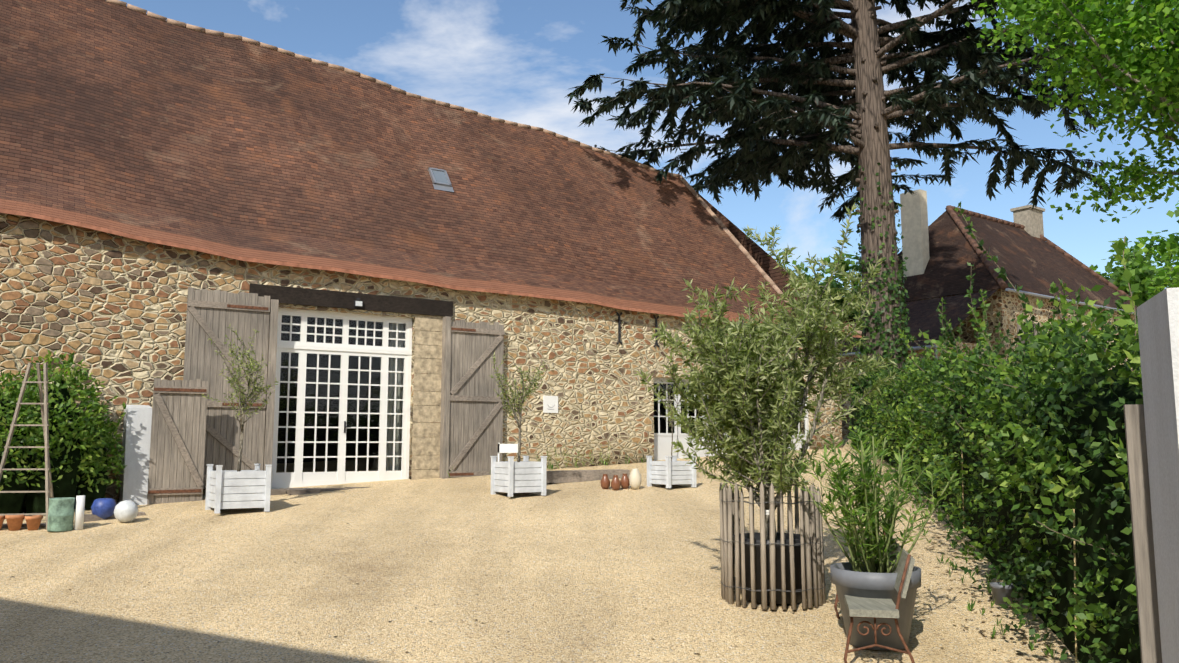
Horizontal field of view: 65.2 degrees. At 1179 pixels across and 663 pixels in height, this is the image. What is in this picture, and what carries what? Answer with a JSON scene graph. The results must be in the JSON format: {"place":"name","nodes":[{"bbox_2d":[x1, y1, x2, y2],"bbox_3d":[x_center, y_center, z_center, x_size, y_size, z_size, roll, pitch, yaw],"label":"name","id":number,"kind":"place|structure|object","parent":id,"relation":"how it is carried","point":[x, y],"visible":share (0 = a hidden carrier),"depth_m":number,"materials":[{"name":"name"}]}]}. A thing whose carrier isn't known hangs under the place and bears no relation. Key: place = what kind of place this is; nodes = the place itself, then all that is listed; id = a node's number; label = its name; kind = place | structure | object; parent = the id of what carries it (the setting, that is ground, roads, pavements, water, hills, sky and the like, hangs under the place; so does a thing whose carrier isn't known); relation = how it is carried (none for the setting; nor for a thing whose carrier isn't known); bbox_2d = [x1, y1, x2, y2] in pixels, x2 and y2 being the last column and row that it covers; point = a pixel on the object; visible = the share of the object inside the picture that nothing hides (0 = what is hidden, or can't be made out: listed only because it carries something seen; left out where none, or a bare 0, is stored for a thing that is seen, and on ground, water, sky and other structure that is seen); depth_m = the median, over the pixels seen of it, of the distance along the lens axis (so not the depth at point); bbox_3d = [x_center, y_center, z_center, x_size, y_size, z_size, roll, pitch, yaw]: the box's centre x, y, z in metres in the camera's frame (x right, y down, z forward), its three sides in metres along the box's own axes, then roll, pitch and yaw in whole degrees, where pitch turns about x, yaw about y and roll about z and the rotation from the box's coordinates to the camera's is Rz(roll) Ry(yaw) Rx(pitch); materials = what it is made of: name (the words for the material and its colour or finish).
{"place":"outdoors","nodes":[
{"label":"outdoors","id":0,"kind":"place"},
{"bbox_2d":[386,323,404,470],"bbox_3d":[-3.815,1.322,18.155,0.327,3.200,0.058,5,-8,-33],"label":"door curtain","id":1,"kind":"object","parent":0,"point":[399,404],"depth_m":18.14,"materials":[{"name":"white fabric"}]},
{"bbox_2d":[277,315,709,463],"bbox_3d":[-8.956,1.337,20.776,31.000,4.000,9.430,4,-8,-32],"label":"window glass","id":2,"kind":"object","parent":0,"point":[333,421],"depth_m":21.20,"materials":[{"name":"glass"}]},
{"bbox_2d":[490,352,552,461],"bbox_3d":[-1.179,1.315,16.059,1.102,1.958,1.088,0,-7,-2],"label":"potted tree","id":3,"kind":"object","parent":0,"point":[518,394],"depth_m":16.01,"materials":[{"name":"green plant"}]},
{"bbox_2d":[0,439,1078,662],"bbox_3d":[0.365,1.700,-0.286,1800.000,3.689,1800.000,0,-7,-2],"label":"gravel ground","id":4,"kind":"structure","parent":0,"point":[273,596],"depth_m":9.64,"materials":[{"name":"beige gravel"}]},
{"bbox_2d":[0,515,42,530],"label":"terracotta pots","id":5,"kind":"object","parent":4,"relation":"on","point":[15,522],"visible":0.92,"depth_m":12.57,"materials":[{"name":"orange ceramic"}]},
{"bbox_2d":[1,523,45,527],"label":"plank by ladder","id":6,"kind":"object","parent":4,"relation":"on","point":[24,525],"visible":0.22,"depth_m":12.79,"materials":[{"name":"brown wood"}]},
{"bbox_2d":[0,362,53,529],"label":"ladder","id":7,"kind":"object","parent":4,"relation":"on","point":[44,404],"visible":0.92,"depth_m":12.93,"materials":[{"name":"brown wood"}]},
{"bbox_2d":[47,497,74,531],"bbox_3d":[-7.232,2.503,12.605,0.320,0.440,0.315,0,-7,-2],"label":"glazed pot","id":8,"kind":"object","parent":4,"relation":"on","point":[60,514],"visible":1,"depth_m":12.48,"materials":[{"name":"green ceramic"}]},
{"bbox_2d":[0,349,126,513],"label":"laurel shrub","id":9,"kind":"object","parent":4,"relation":"on","point":[29,411],"depth_m":13.91,"materials":[{"name":"green plant"}]},
{"bbox_2d":[74,495,84,529],"bbox_3d":[-7.024,2.496,12.693,0.110,0.460,0.110,0,-7,-2],"label":"post","id":10,"kind":"object","parent":4,"relation":"on","point":[79,513],"visible":1,"depth_m":12.65,"materials":[{"name":"white"}]},
{"bbox_2d":[91,498,115,518],"bbox_3d":[-7.109,2.596,13.485,0.340,0.300,0.331,0,-7,-2],"label":"blue glazed pot","id":11,"kind":"object","parent":4,"relation":"on","point":[103,508],"visible":0.88,"depth_m":13.37,"materials":[{"name":"ceramic"}]},
{"bbox_2d":[84,512,144,521],"bbox_3d":[-7.034,2.732,13.552,0.898,0.100,0.150,7,-10,-44],"label":"stone edging","id":12,"kind":"object","parent":4,"relation":"on","point":[89,517],"visible":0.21,"depth_m":13.34,"materials":[{"name":"beige stone"}]},
{"bbox_2d":[114,500,137,522],"bbox_3d":[-6.651,2.580,13.219,0.320,0.320,0.312,0,-7,-2],"label":"ball","id":13,"kind":"object","parent":4,"relation":"on","point":[125,511],"visible":1,"depth_m":13.12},
{"bbox_2d":[119,405,151,504],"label":"white barn buttress","id":14,"kind":"structure","parent":4,"relation":"on","point":[136,440],"depth_m":14.88,"materials":[{"name":"white paint"}]},
{"bbox_2d":[205,464,271,513],"bbox_3d":[-5.441,2.417,14.263,0.806,0.710,0.806,4,-8,-32],"label":"planter box","id":15,"kind":"object","parent":4,"relation":"on","point":[230,489],"visible":1,"depth_m":14.01,"materials":[{"name":"white wood"}]},
{"bbox_2d":[202,325,277,470],"bbox_3d":[-5.466,1.050,14.518,1.114,2.329,1.154,0,-7,-2],"label":"potted tree","id":16,"kind":"object","parent":15,"relation":"in","point":[248,376],"depth_m":14.42,"materials":[{"name":"green plant"}]},
{"bbox_2d":[270,487,368,494],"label":"door threshold stones","id":17,"kind":"object","parent":4,"relation":"on","point":[289,491],"depth_m":16.05,"materials":[{"name":"beige stone"}]},
{"bbox_2d":[0,213,841,508],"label":"barn walls","id":18,"kind":"structure","parent":4,"relation":"on","point":[110,309],"depth_m":16.62,"materials":[{"name":"beige stone"}]},
{"bbox_2d":[147,378,207,504],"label":"shutter planks","id":19,"kind":"object","parent":18,"relation":"attached to","point":[187,412],"visible":0.56,"depth_m":15.12,"materials":[{"name":"brown wood"}]},
{"bbox_2d":[148,388,205,493],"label":"gate hinges","id":20,"kind":"object","parent":19,"relation":"attached to","point":[186,490],"visible":0.89,"depth_m":15.08,"materials":[{"name":"orange metal"}]},
{"bbox_2d":[148,386,207,494],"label":"low shutter rails","id":21,"kind":"object","parent":19,"relation":"attached to","point":[178,439],"visible":0.88,"depth_m":15.10,"materials":[{"name":"grey wood"}]},
{"bbox_2d":[183,287,269,488],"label":"shutter planks","id":22,"kind":"object","parent":18,"relation":"attached to","point":[203,361],"visible":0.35,"depth_m":16.05,"materials":[{"name":"grey wood"}]},
{"bbox_2d":[188,300,269,480],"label":"shutter rails","id":23,"kind":"object","parent":22,"relation":"attached to","point":[214,433],"visible":0.6,"depth_m":15.98,"materials":[{"name":"grey wood"}]},
{"bbox_2d":[222,304,267,405],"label":"door hinges","id":24,"kind":"object","parent":22,"relation":"attached to","point":[247,307],"visible":0.75,"depth_m":16.26,"materials":[{"name":"orange metal"}]},
{"bbox_2d":[263,299,278,477],"bbox_3d":[-5.713,1.118,16.471,0.130,3.400,0.170,4,-8,-32],"label":"door post","id":25,"kind":"object","parent":22,"relation":"attached to","point":[271,378],"visible":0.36,"depth_m":16.42,"materials":[{"name":"grey wood"}]},
{"bbox_2d":[271,308,411,488],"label":"french doors","id":26,"kind":"structure","parent":18,"relation":"attached to","point":[302,348],"depth_m":17.41,"materials":[{"name":"white wood"}]},
{"bbox_2d":[277,317,404,471],"bbox_3d":[-4.663,1.200,17.454,2.410,2.875,0.001,4,-8,-32],"label":"door glass","id":27,"kind":"object","parent":26,"relation":"in","point":[336,401],"visible":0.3,"depth_m":17.43,"materials":[{"name":"glass"}]},
{"bbox_2d":[344,421,350,432],"bbox_3d":[-4.568,1.803,17.380,0.120,0.220,0.035,4,-8,-32],"label":"door handle","id":28,"kind":"object","parent":26,"relation":"attached to","point":[345,426],"visible":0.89,"depth_m":17.36,"materials":[{"name":"grey metal"}]},
{"bbox_2d":[249,283,452,316],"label":"wooden lintel","id":29,"kind":"structure","parent":18,"relation":"attached to","point":[320,298],"depth_m":17.48,"materials":[{"name":"brown wood"}]},
{"bbox_2d":[354,298,362,306],"bbox_3d":[-4.394,-0.552,17.523,0.160,0.170,0.050,4,-8,-32],"label":"lamp housing","id":30,"kind":"object","parent":29,"relation":"attached to","point":[358,299],"visible":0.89,"depth_m":17.49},
{"bbox_2d":[355,301,361,305],"bbox_3d":[-4.380,-0.530,17.497,0.130,0.090,0.004,4,-8,-32],"label":"flood light lens","id":31,"kind":"object","parent":30,"relation":"attached to","point":[358,303],"depth_m":17.50,"materials":[{"name":"white glass"}]},
{"bbox_2d":[409,314,442,479],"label":"stone pillar","id":32,"kind":"structure","parent":18,"relation":"attached to","point":[425,445],"depth_m":18.16,"materials":[{"name":"beige stone"}]},
{"bbox_2d":[0,0,856,334],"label":"barn roof","id":33,"kind":"structure","parent":18,"relation":"on","point":[122,118],"depth_m":20.06,"materials":[{"name":"brown tile"}]},
{"bbox_2d":[0,208,861,337],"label":"roof eave","id":34,"kind":"object","parent":33,"relation":"attached to","point":[102,229],"visible":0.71,"depth_m":16.97,"materials":[{"name":"brown wood"}]},
{"bbox_2d":[428,167,453,191],"bbox_3d":[-3.531,-3.591,21.803,0.500,0.645,0.497,4,-8,-32],"label":"skylight frame","id":35,"kind":"object","parent":33,"relation":"on","point":[442,186],"visible":0.98,"depth_m":21.69,"materials":[{"name":"grey metal"}]},
{"bbox_2d":[432,170,448,183],"bbox_3d":[-3.545,-3.660,21.834,0.340,0.392,0.311,4,-8,-32],"label":"skylight glass","id":36,"kind":"object","parent":35,"relation":"in","point":[439,176],"visible":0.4,"depth_m":21.84,"materials":[{"name":"glass"}]},
{"bbox_2d":[105,0,861,335],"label":"roof ridge tiles","id":37,"kind":"object","parent":33,"relation":"on","point":[399,90],"visible":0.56,"depth_m":24.59,"materials":[{"name":"brown tile"}]},
{"bbox_2d":[448,320,503,477],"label":"shutter planks","id":38,"kind":"object","parent":18,"relation":"attached to","point":[467,418],"visible":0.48,"depth_m":18.58,"materials":[{"name":"grey wood"}]},
{"bbox_2d":[439,316,450,478],"bbox_3d":[-2.861,1.367,18.278,0.120,3.340,0.170,4,-8,-32],"label":"shutter post","id":39,"kind":"object","parent":38,"relation":"attached to","point":[445,395],"visible":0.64,"depth_m":18.23,"materials":[{"name":"grey wood"}]},
{"bbox_2d":[449,327,475,475],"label":"door hinges","id":40,"kind":"object","parent":38,"relation":"attached to","point":[459,329],"visible":0.96,"depth_m":18.41,"materials":[{"name":"orange metal"}]},
{"bbox_2d":[448,326,503,476],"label":"shutter rails","id":41,"kind":"object","parent":38,"relation":"attached to","point":[461,382],"visible":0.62,"depth_m":18.55,"materials":[{"name":"grey wood"}]},
{"bbox_2d":[543,396,557,412],"bbox_3d":[-0.829,1.554,19.654,0.360,0.360,0.020,4,-8,-32],"label":"wall sign","id":42,"kind":"object","parent":18,"relation":"attached to","point":[550,401],"visible":0.86,"depth_m":19.64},
{"bbox_2d":[616,312,659,346],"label":"wall anchors","id":43,"kind":"object","parent":18,"relation":"attached to","point":[619,331],"visible":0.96,"depth_m":20.82,"materials":[{"name":"black metal"}]},
{"bbox_2d":[654,377,808,459],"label":"door frames","id":44,"kind":"structure","parent":18,"relation":"attached to","point":[662,445],"depth_m":21.66,"materials":[{"name":"white wood"}]},
{"bbox_2d":[654,384,802,433],"bbox_3d":[3.515,1.932,22.694,4.980,1.160,0.001,4,-8,-32],"label":"door glass","id":45,"kind":"object","parent":44,"relation":"in","point":[685,412],"visible":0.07,"depth_m":21.73,"materials":[{"name":"glass"}]},
{"bbox_2d":[496,443,517,492],"bbox_3d":[-1.447,2.417,16.346,0.390,0.880,0.390,0,-7,-2],"label":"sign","id":46,"kind":"object","parent":4,"relation":"on","point":[507,448],"visible":0.42,"depth_m":16.55,"materials":[{"name":"white paint"}]},
{"bbox_2d":[490,456,546,496],"bbox_3d":[-1.230,2.493,15.945,0.726,0.670,0.726,4,-8,-32],"label":"planter box","id":47,"kind":"object","parent":4,"relation":"on","point":[528,475],"visible":0.96,"depth_m":15.74,"materials":[{"name":"white wood"}]},
{"bbox_2d":[24,440,1057,656],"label":"weeds","id":48,"kind":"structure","parent":4,"relation":"on","point":[1052,653],"depth_m":10.37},
{"bbox_2d":[11,478,1074,661],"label":"leaf litter","id":49,"kind":"object","parent":4,"relation":"on","point":[827,601],"visible":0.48,"depth_m":8.56,"materials":[{"name":"brown plant"}]},
{"bbox_2d":[546,469,629,482],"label":"stone curb","id":50,"kind":"structure","parent":4,"relation":"on","point":[563,476],"depth_m":17.63,"materials":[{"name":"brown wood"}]},
{"bbox_2d":[535,442,610,468],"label":"plants","id":51,"kind":"object","parent":50,"relation":"in","point":[564,454],"visible":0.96,"depth_m":18.17,"materials":[{"name":"green plant"}]},
{"bbox_2d":[600,474,629,489],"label":"clay jugs","id":52,"kind":"object","parent":4,"relation":"on","point":[617,483],"visible":0.98,"depth_m":16.60,"materials":[{"name":"brown ceramic"}]},
{"bbox_2d":[629,469,640,488],"bbox_3d":[0.828,2.667,16.663,0.220,0.370,0.220,0,-7,-2],"label":"cream jar","id":53,"kind":"object","parent":4,"relation":"on","point":[635,479],"visible":1,"depth_m":16.58,"materials":[{"name":"beige ceramic"}]},
{"bbox_2d":[646,455,696,487],"bbox_3d":[1.509,2.578,16.977,0.666,0.570,0.666,4,-8,-32],"label":"planter box","id":54,"kind":"object","parent":4,"relation":"on","point":[668,472],"visible":0.96,"depth_m":16.79,"materials":[{"name":"white wood"}]},
{"bbox_2d":[654,380,690,460],"bbox_3d":[1.543,1.631,17.030,0.774,1.585,0.909,0,-7,-2],"label":"potted tree","id":55,"kind":"object","parent":54,"relation":"in","point":[671,421],"depth_m":17.03,"materials":[{"name":"green plant"}]},
{"bbox_2d":[733,532,810,603],"bbox_3d":[1.826,2.355,9.203,0.770,0.610,0.770,0,-7,-2],"label":"planter pot","id":56,"kind":"object","parent":4,"relation":"on","point":[797,559],"visible":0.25,"depth_m":8.91,"materials":[{"name":"black"}]},
{"bbox_2d":[634,203,899,539],"bbox_3d":[1.798,0.425,9.475,2.665,3.478,2.284,0,-7,-2],"label":"olive tree","id":57,"kind":"object","parent":56,"relation":"in","point":[707,374],"depth_m":9.21,"materials":[{"name":"green plant"}]},
{"bbox_2d":[719,481,825,609],"bbox_3d":[1.819,2.087,9.234,1.032,1.191,1.014,0,-7,-2],"label":"wooden stake fence","id":58,"kind":"object","parent":4,"relation":"on","point":[812,556],"visible":0.85,"depth_m":8.86,"materials":[{"name":"brown wood"}]},
{"bbox_2d":[720,496,825,592],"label":"fence binding wires","id":59,"kind":"object","parent":58,"relation":"attached to","point":[773,543],"visible":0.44,"depth_m":8.81,"materials":[{"name":"grey metal"}]},
{"bbox_2d":[579,0,1116,380],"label":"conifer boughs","id":60,"kind":"object","parent":4,"relation":"on","point":[871,147],"visible":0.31,"depth_m":26.99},
{"bbox_2d":[564,0,1141,222],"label":"conifer foliage","id":61,"kind":"object","parent":60,"relation":"attached to","point":[967,54],"visible":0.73,"depth_m":27.45,"materials":[{"name":"green plant"}]},
{"bbox_2d":[834,531,914,662],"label":"bench cast iron ends","id":62,"kind":"object","parent":4,"relation":"on","point":[874,628],"visible":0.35,"depth_m":7.01,"materials":[{"name":"brown metal"}]},
{"bbox_2d":[844,542,914,617],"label":"bench planks","id":63,"kind":"object","parent":62,"relation":"attached to","point":[868,607],"visible":0.5,"depth_m":7.15,"materials":[{"name":"grey wood"}]},
{"bbox_2d":[830,562,920,649],"bbox_3d":[2.420,2.309,7.766,0.740,0.630,0.740,0,-7,-2],"label":"plant pot","id":64,"kind":"object","parent":4,"relation":"on","point":[846,579],"visible":0.69,"depth_m":7.52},
{"bbox_2d":[786,428,960,572],"bbox_3d":[2.478,1.460,7.838,1.480,1.310,1.444,0,-7,-2],"label":"oleander","id":65,"kind":"object","parent":64,"relation":"in","point":[843,474],"depth_m":7.74,"materials":[{"name":"green plant"}]},
{"bbox_2d":[840,289,1136,438],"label":"house walls","id":66,"kind":"structure","parent":4,"relation":"on","point":[1007,305],"depth_m":38.97,"materials":[{"name":"beige stone"}]},
{"bbox_2d":[839,289,997,353],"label":"house wall","id":67,"kind":"structure","parent":66,"relation":"attached to","point":[923,315],"depth_m":38.43,"materials":[{"name":"stone"}]},
{"bbox_2d":[840,288,1133,357],"bbox_3d":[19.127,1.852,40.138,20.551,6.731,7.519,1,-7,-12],"label":"roof gutter","id":68,"kind":"object","parent":66,"relation":"attached to","point":[1008,290],"visible":0.35,"depth_m":38.98,"materials":[{"name":"grey metal"}]},
{"bbox_2d":[855,210,1137,310],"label":"house roof","id":69,"kind":"structure","parent":66,"relation":"on","point":[1029,262],"depth_m":42.51,"materials":[{"name":"brown tile"}]},
{"bbox_2d":[900,189,929,276],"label":"chimney","id":70,"kind":"object","parent":69,"relation":"on","point":[914,228],"visible":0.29,"depth_m":42.73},
{"bbox_2d":[945,205,1131,298],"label":"roof ridge tiles","id":71,"kind":"object","parent":69,"relation":"on","point":[973,243],"visible":0.69,"depth_m":44.93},
{"bbox_2d":[1016,320,1107,352],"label":"house shutters","id":72,"kind":"object","parent":66,"relation":"attached to","point":[1018,328],"visible":0.12,"depth_m":39.07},
{"bbox_2d":[845,202,1143,662],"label":"hedge","id":73,"kind":"object","parent":4,"relation":"on","point":[1094,450],"depth_m":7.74,"materials":[{"name":"green plant"}]},
{"bbox_2d":[990,582,1013,605],"bbox_3d":[4.023,2.560,8.974,0.220,0.200,0.214,0,-7,-2],"label":"grey pot","id":74,"kind":"object","parent":4,"relation":"on","point":[999,592],"visible":0.81,"depth_m":8.90,"materials":[{"name":"grey ceramic"}]},
{"bbox_2d":[960,399,1076,662],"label":"hedge stakes","id":75,"kind":"object","parent":4,"relation":"on","point":[1074,544],"visible":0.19,"depth_m":7.28,"materials":[{"name":"beige wood"}]},
{"bbox_2d":[1137,287,1178,662],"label":"gate pillar","id":76,"kind":"structure","parent":4,"relation":"on","point":[1158,321],"depth_m":3.69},
{"bbox_2d":[1123,404,1161,662],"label":"wooden post","id":77,"kind":"object","parent":76,"relation":"attached to","point":[1143,550],"visible":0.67,"depth_m":3.99,"materials":[{"name":"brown wood"}]},
{"bbox_2d":[119,0,1178,290],"label":"sky","id":78,"kind":"structure","parent":0,"point":[518,61],"materials":[{"name":"blue"}]},
{"bbox_2d":[777,249,861,294],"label":"tree","id":79,"kind":"object","parent":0,"point":[802,264],"depth_m":50.94,"materials":[{"name":"green plant"}]},
{"bbox_2d":[803,256,861,320],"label":"tree","id":80,"kind":"object","parent":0,"point":[836,285],"depth_m":43.55,"materials":[{"name":"green plant"}]},
{"bbox_2d":[846,358,906,449],"bbox_3d":[7.998,1.958,23.999,2.784,2.646,1.766,0,-7,-2],"label":"shrub","id":81,"kind":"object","parent":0,"point":[863,381],"depth_m":23.92,"materials":[{"name":"green plant"}]},
{"bbox_2d":[853,162,911,381],"bbox_3d":[8.412,-0.837,26.674,1.794,8.257,1.779,0,-7,-2],"label":"climbing ivy","id":82,"kind":"object","parent":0,"point":[882,337],"visible":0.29,"depth_m":26.18,"materials":[{"name":"green plant"}]},
{"bbox_2d":[1010,205,1044,237],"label":"chimney","id":83,"kind":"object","parent":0,"point":[1029,218],"depth_m":48.08,"materials":[{"name":"beige stone"}]},
{"bbox_2d":[1024,324,1104,351],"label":"window","id":84,"kind":"structure","parent":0,"point":[1033,334],"depth_m":39.74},
{"bbox_2d":[965,0,1178,223],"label":"lime tree","id":85,"kind":"object","parent":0,"point":[1158,70],"depth_m":14.67,"materials":[{"name":"green plant"}]},
{"bbox_2d":[1089,236,1178,302],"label":"tree","id":86,"kind":"object","parent":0,"point":[1145,268],"depth_m":49.99,"materials":[{"name":"green plant"}]},
{"bbox_2d":[1136,203,1178,299],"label":"tree","id":87,"kind":"object","parent":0,"point":[1161,250],"depth_m":30.83,"materials":[{"name":"green plant"}]}
]}

